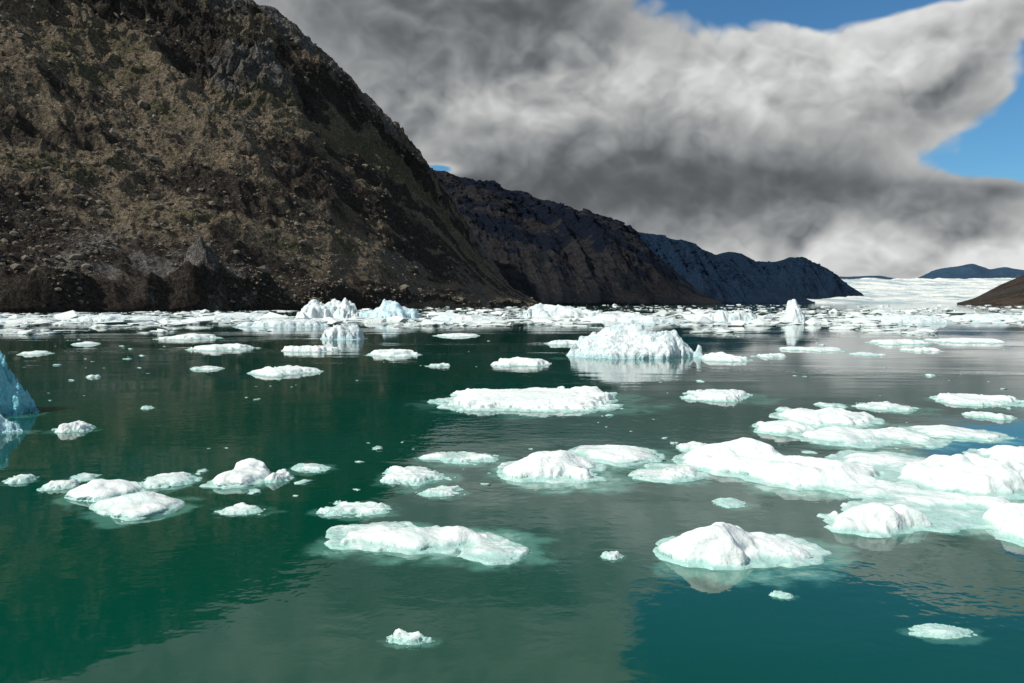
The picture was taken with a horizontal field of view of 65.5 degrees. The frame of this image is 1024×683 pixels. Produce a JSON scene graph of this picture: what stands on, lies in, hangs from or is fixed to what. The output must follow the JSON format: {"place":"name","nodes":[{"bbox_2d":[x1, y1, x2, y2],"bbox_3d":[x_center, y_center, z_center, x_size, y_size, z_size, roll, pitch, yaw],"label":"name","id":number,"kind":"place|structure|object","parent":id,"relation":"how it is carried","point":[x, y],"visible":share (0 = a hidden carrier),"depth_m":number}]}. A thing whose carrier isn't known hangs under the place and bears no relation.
{"place":"outdoors","nodes":[
{"label":"outdoors","id":0,"kind":"place"},
{"bbox_2d":[0,0,537,312],"bbox_3d":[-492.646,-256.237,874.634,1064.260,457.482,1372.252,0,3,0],"label":"mountain","id":1,"kind":"structure","parent":0,"point":[49,120],"depth_m":598.22},
{"bbox_2d":[0,0,532,306],"bbox_3d":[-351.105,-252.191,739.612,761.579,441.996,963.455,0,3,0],"label":"scree boulders","id":2,"kind":"object","parent":1,"relation":"on","point":[142,103],"visible":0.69,"depth_m":547.89},
{"bbox_2d":[0,303,1023,682],"bbox_3d":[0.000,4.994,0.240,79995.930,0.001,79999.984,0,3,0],"label":"water","id":3,"kind":"structure","parent":0,"point":[194,589],"depth_m":17.99},
{"bbox_2d":[0,414,22,432],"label":"ice floe","id":4,"kind":"object","parent":3,"relation":"on","point":[6,425],"visible":0.98,"depth_m":30.64},
{"bbox_2d":[0,351,39,415],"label":"iceberg","id":5,"kind":"object","parent":3,"relation":"on","point":[15,398],"visible":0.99,"depth_m":35.57},
{"bbox_2d":[2,474,37,483],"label":"ice floe","id":6,"kind":"object","parent":3,"relation":"on","point":[21,478],"visible":1,"depth_m":22.15},
{"bbox_2d":[0,317,55,323],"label":"iceberg","id":7,"kind":"object","parent":3,"relation":"on","point":[3,320],"visible":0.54,"depth_m":189.26},
{"bbox_2d":[16,351,50,354],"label":"ice floe","id":8,"kind":"object","parent":3,"relation":"on","point":[35,353],"visible":0.96,"depth_m":75.81},
{"bbox_2d":[36,479,79,490],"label":"ice floe","id":9,"kind":"object","parent":3,"relation":"on","point":[60,484],"visible":0.99,"depth_m":21.39},
{"bbox_2d":[52,420,95,432],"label":"ice floe","id":10,"kind":"object","parent":3,"relation":"on","point":[78,426],"visible":0.98,"depth_m":30.84},
{"bbox_2d":[71,473,99,480],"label":"ice floe","id":11,"kind":"object","parent":3,"relation":"on","point":[84,477],"visible":0.97,"depth_m":22.60},
{"bbox_2d":[71,341,100,344],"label":"ice floe","id":12,"kind":"object","parent":3,"relation":"on","point":[87,343],"visible":0.94,"depth_m":93.48},
{"bbox_2d":[86,375,100,377],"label":"ice floe","id":13,"kind":"object","parent":3,"relation":"on","point":[92,376],"visible":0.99,"depth_m":52.74},
{"bbox_2d":[67,314,171,321],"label":"iceberg","id":14,"kind":"object","parent":3,"relation":"on","point":[102,318],"visible":0.66,"depth_m":199.77},
{"bbox_2d":[64,479,184,520],"bbox_3d":[-9.751,3.890,20.036,4.228,0.410,2.087,2,4,40],"label":"ice floe","id":15,"kind":"object","parent":3,"relation":"on","point":[125,500],"visible":1,"depth_m":19.50},
{"bbox_2d":[141,406,153,408],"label":"ice floe","id":16,"kind":"object","parent":3,"relation":"on","point":[145,407],"visible":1,"depth_m":37.42},
{"bbox_2d":[138,472,202,488],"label":"ice floe","id":17,"kind":"object","parent":3,"relation":"on","point":[169,479],"visible":0.93,"depth_m":21.88},
{"bbox_2d":[157,333,221,339],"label":"ice floe","id":18,"kind":"object","parent":3,"relation":"on","point":[191,336],"visible":0.94,"depth_m":106.95},
{"bbox_2d":[190,366,224,370],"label":"ice floe","id":19,"kind":"object","parent":3,"relation":"on","point":[207,368],"visible":0.98,"depth_m":58.76},
{"bbox_2d":[175,312,264,319],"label":"iceberg","id":20,"kind":"object","parent":3,"relation":"on","point":[226,316],"visible":0.41,"depth_m":224.95},
{"bbox_2d":[185,343,256,350],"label":"ice floe","id":21,"kind":"object","parent":3,"relation":"on","point":[222,347],"visible":0.98,"depth_m":83.38},
{"bbox_2d":[199,458,270,488],"bbox_3d":[-7.649,3.753,22.667,1.755,0.434,2.905,0,3,0],"label":"ice floe","id":22,"kind":"object","parent":3,"relation":"on","point":[246,472],"visible":0.98,"depth_m":21.95},
{"bbox_2d":[214,502,264,514],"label":"ice floe","id":23,"kind":"object","parent":3,"relation":"on","point":[241,508],"visible":1,"depth_m":18.95},
{"bbox_2d":[264,469,294,482],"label":"ice floe","id":24,"kind":"object","parent":3,"relation":"on","point":[282,475],"visible":0.99,"depth_m":22.23},
{"bbox_2d":[233,318,328,327],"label":"iceberg","id":25,"kind":"object","parent":3,"relation":"on","point":[277,323],"visible":0.98,"depth_m":159.26},
{"bbox_2d":[248,365,321,376],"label":"ice floe","id":26,"kind":"object","parent":3,"relation":"on","point":[279,371],"visible":1,"depth_m":55.37},
{"bbox_2d":[291,463,330,472],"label":"ice floe","id":27,"kind":"object","parent":3,"relation":"on","point":[312,467],"visible":1,"depth_m":23.75},
{"bbox_2d":[281,345,342,351],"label":"ice floe","id":28,"kind":"object","parent":3,"relation":"on","point":[315,348],"visible":0.99,"depth_m":80.46},
{"bbox_2d":[296,298,359,318],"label":"iceberg","id":29,"kind":"object","parent":3,"relation":"on","point":[333,308],"visible":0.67,"depth_m":240.29},
{"bbox_2d":[320,325,367,339],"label":"iceberg","id":30,"kind":"object","parent":3,"relation":"on","point":[341,332],"visible":0.91,"depth_m":106.20},
{"bbox_2d":[316,501,391,516],"bbox_3d":[-3.745,3.990,19.217,1.884,0.158,1.408,0,3,0],"label":"ice floe","id":31,"kind":"object","parent":3,"relation":"on","point":[340,508],"visible":1,"depth_m":18.90},
{"bbox_2d":[359,299,418,318],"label":"iceberg","id":32,"kind":"object","parent":3,"relation":"on","point":[387,309],"visible":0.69,"depth_m":241.73},
{"bbox_2d":[368,349,421,356],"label":"ice floe","id":33,"kind":"object","parent":3,"relation":"on","point":[387,352],"visible":0.97,"depth_m":74.69},
{"bbox_2d":[394,354,411,356],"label":"ice floe","id":34,"kind":"object","parent":3,"relation":"on","point":[404,355],"visible":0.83,"depth_m":72.77},
{"bbox_2d":[386,628,434,644],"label":"ice floe","id":35,"kind":"object","parent":3,"relation":"on","point":[399,636],"visible":1,"depth_m":11.71},
{"bbox_2d":[380,466,451,485],"bbox_3d":[-2.748,3.783,22.789,2.127,0.234,2.582,0,3,0],"label":"ice floe","id":36,"kind":"object","parent":3,"relation":"on","point":[418,475],"visible":1,"depth_m":22.45},
{"bbox_2d":[324,521,529,565],"bbox_3d":[-1.850,4.055,16.718,4.833,0.386,2.314,1,3,17],"label":"ice floe","id":37,"kind":"object","parent":3,"relation":"on","point":[411,538],"visible":1,"depth_m":16.29},
{"bbox_2d":[425,363,449,366],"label":"ice floe","id":38,"kind":"object","parent":3,"relation":"on","point":[438,365],"visible":0.99,"depth_m":62.00},
{"bbox_2d":[415,485,463,496],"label":"ice floe","id":39,"kind":"object","parent":3,"relation":"on","point":[441,491],"visible":1,"depth_m":20.74},
{"bbox_2d":[433,333,479,336],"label":"ice floe","id":40,"kind":"object","parent":3,"relation":"on","point":[459,335],"visible":0.94,"depth_m":115.62},
{"bbox_2d":[418,451,498,464],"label":"ice floe","id":41,"kind":"object","parent":3,"relation":"on","point":[463,457],"visible":1,"depth_m":25.25},
{"bbox_2d":[431,314,499,320],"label":"iceberg","id":42,"kind":"object","parent":3,"relation":"on","point":[451,317],"visible":0.81,"depth_m":207.84},
{"bbox_2d":[0,304,1023,325],"bbox_3d":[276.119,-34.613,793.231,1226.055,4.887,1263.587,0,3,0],"label":"brash ice","id":43,"kind":"structure","parent":3,"relation":"on","point":[697,317],"depth_m":208.50},
{"bbox_2d":[0,308,1023,336],"bbox_3d":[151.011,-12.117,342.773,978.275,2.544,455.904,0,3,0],"label":"brash ice","id":44,"kind":"structure","parent":3,"relation":"on","point":[871,322],"depth_m":165.39},
{"bbox_2d":[490,357,551,366],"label":"ice floe","id":45,"kind":"object","parent":3,"relation":"on","point":[513,361],"visible":0.98,"depth_m":62.80},
{"bbox_2d":[428,386,623,412],"bbox_3d":[0.689,2.770,40.480,10.804,0.530,9.587,0,3,0],"label":"ice floe","id":46,"kind":"object","parent":3,"relation":"on","point":[570,400],"visible":1,"depth_m":38.32},
{"bbox_2d":[49,337,1006,496],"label":"ice fragments","id":47,"kind":"object","parent":3,"relation":"on","point":[253,490],"visible":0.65,"depth_m":26.36},
{"bbox_2d":[544,340,575,344],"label":"ice floe","id":48,"kind":"object","parent":3,"relation":"on","point":[562,342],"visible":0.88,"depth_m":93.62},
{"bbox_2d":[519,303,601,317],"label":"iceberg","id":49,"kind":"object","parent":3,"relation":"on","point":[540,310],"visible":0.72,"depth_m":256.34},
{"bbox_2d":[496,445,664,483],"bbox_3d":[2.202,3.537,24.858,3.986,0.609,7.152,2,4,36],"label":"ice floe","id":50,"kind":"object","parent":3,"relation":"on","point":[578,464],"visible":1,"depth_m":23.48},
{"bbox_2d":[600,551,622,559],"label":"ice floe","id":51,"kind":"object","parent":3,"relation":"on","point":[613,555],"visible":1,"depth_m":15.57},
{"bbox_2d":[565,323,702,358],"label":"iceberg","id":52,"kind":"object","parent":3,"relation":"on","point":[627,341],"visible":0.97,"depth_m":72.52},
{"bbox_2d":[607,314,689,323],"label":"iceberg","id":53,"kind":"object","parent":3,"relation":"on","point":[637,319],"visible":0.88,"depth_m":185.96},
{"bbox_2d":[648,455,661,461],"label":"ice floe","id":54,"kind":"object","parent":3,"relation":"on","point":[654,459],"visible":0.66,"depth_m":25.04},
{"bbox_2d":[663,466,698,477],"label":"ice floe","id":55,"kind":"object","parent":3,"relation":"on","point":[684,471],"visible":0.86,"depth_m":22.87},
{"bbox_2d":[676,441,705,451],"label":"ice floe","id":56,"kind":"object","parent":3,"relation":"on","point":[691,445],"visible":0.56,"depth_m":26.97},
{"bbox_2d":[680,389,751,401],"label":"ice floe","id":57,"kind":"object","parent":3,"relation":"on","point":[720,395],"visible":1,"depth_m":41.21},
{"bbox_2d":[699,352,753,361],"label":"ice floe","id":58,"kind":"object","parent":3,"relation":"on","point":[720,356],"visible":0.98,"depth_m":67.76},
{"bbox_2d":[712,497,747,507],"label":"ice floe","id":59,"kind":"object","parent":3,"relation":"on","point":[729,502],"visible":1,"depth_m":19.70},
{"bbox_2d":[707,310,756,321],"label":"iceberg","id":60,"kind":"object","parent":3,"relation":"on","point":[722,316],"visible":0.75,"depth_m":201.21},
{"bbox_2d":[653,522,831,569],"bbox_3d":[4.601,3.918,15.955,3.626,0.721,2.289,0,3,0],"label":"ice floe","id":61,"kind":"object","parent":3,"relation":"on","point":[720,546],"visible":1,"depth_m":15.32},
{"bbox_2d":[750,353,785,357],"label":"ice floe","id":62,"kind":"object","parent":3,"relation":"on","point":[775,355],"visible":0.99,"depth_m":72.19},
{"bbox_2d":[769,590,792,598],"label":"ice floe","id":63,"kind":"object","parent":3,"relation":"on","point":[781,594],"visible":1,"depth_m":13.52},
{"bbox_2d":[775,407,791,410],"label":"ice floe","id":64,"kind":"object","parent":3,"relation":"on","point":[782,408],"visible":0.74,"depth_m":36.63},
{"bbox_2d":[779,299,808,322],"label":"iceberg","id":65,"kind":"object","parent":3,"relation":"on","point":[793,312],"visible":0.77,"depth_m":191.86},
{"bbox_2d":[779,346,848,351],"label":"ice floe","id":66,"kind":"object","parent":3,"relation":"on","point":[822,349],"visible":0.98,"depth_m":82.02},
{"bbox_2d":[628,407,1023,546],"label":"ice floe","id":67,"kind":"object","parent":3,"relation":"on","point":[904,493],"visible":0.99,"depth_m":22.04},
{"bbox_2d":[813,402,846,407],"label":"ice floe","id":68,"kind":"object","parent":3,"relation":"on","point":[831,404],"visible":0.97,"depth_m":38.15},
{"bbox_2d":[849,352,886,355],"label":"ice floe","id":69,"kind":"object","parent":3,"relation":"on","point":[865,354],"visible":1,"depth_m":74.72},
{"bbox_2d":[852,401,920,411],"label":"ice floe","id":70,"kind":"object","parent":3,"relation":"on","point":[886,405],"visible":1,"depth_m":37.27},
{"bbox_2d":[864,339,931,344],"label":"ice floe","id":71,"kind":"object","parent":3,"relation":"on","point":[894,342],"visible":1,"depth_m":94.49},
{"bbox_2d":[848,314,949,323],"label":"iceberg","id":72,"kind":"object","parent":3,"relation":"on","point":[908,319],"visible":0.82,"depth_m":188.40},
{"bbox_2d":[899,347,944,351],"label":"ice floe","id":73,"kind":"object","parent":3,"relation":"on","point":[923,349],"visible":0.96,"depth_m":80.78},
{"bbox_2d":[908,623,977,638],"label":"ice floe","id":74,"kind":"object","parent":3,"relation":"on","point":[936,630],"visible":1,"depth_m":11.97},
{"bbox_2d":[923,338,1005,343],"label":"ice floe","id":75,"kind":"object","parent":3,"relation":"on","point":[970,340],"visible":0.96,"depth_m":98.12},
{"bbox_2d":[929,393,1023,408],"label":"ice floe","id":76,"kind":"object","parent":3,"relation":"on","point":[965,399],"visible":1,"depth_m":39.54},
{"bbox_2d":[944,313,1023,321],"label":"iceberg","id":77,"kind":"object","parent":3,"relation":"on","point":[988,317],"visible":0.73,"depth_m":210.59},
{"bbox_2d":[961,411,1016,419],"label":"ice floe","id":78,"kind":"object","parent":3,"relation":"on","point":[990,415],"visible":1,"depth_m":34.37},
{"bbox_2d":[433,170,721,304],"bbox_3d":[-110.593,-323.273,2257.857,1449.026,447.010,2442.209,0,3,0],"label":"mountain","id":79,"kind":"structure","parent":0,"point":[548,252],"depth_m":1654.30},
{"bbox_2d":[254,0,1023,278],"label":"sky","id":80,"kind":"structure","parent":0,"point":[850,138]},
{"bbox_2d":[638,232,814,303],"bbox_3d":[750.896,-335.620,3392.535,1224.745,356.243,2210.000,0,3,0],"label":"mountain","id":81,"kind":"structure","parent":0,"point":[714,276],"depth_m":3108.63},
{"bbox_2d":[717,252,863,298],"bbox_3d":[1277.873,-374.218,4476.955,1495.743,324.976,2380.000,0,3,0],"label":"mountain","id":82,"kind":"structure","parent":0,"point":[803,277],"depth_m":4051.36},
{"bbox_2d":[808,278,1014,302],"bbox_3d":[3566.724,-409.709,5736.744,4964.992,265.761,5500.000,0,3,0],"label":"glacier","id":83,"kind":"object","parent":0,"point":[913,290],"visible":0.69,"depth_m":5388.94},
{"bbox_2d":[839,264,1023,279],"bbox_3d":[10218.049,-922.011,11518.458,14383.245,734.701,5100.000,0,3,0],"label":"distant hills","id":84,"kind":"structure","parent":0,"point":[967,271],"depth_m":11068.01},
{"bbox_2d":[957,275,1023,304],"bbox_3d":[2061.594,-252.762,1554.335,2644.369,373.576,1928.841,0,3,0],"label":"hill","id":85,"kind":"structure","parent":0,"point":[1010,292],"depth_m":1536.72}
]}

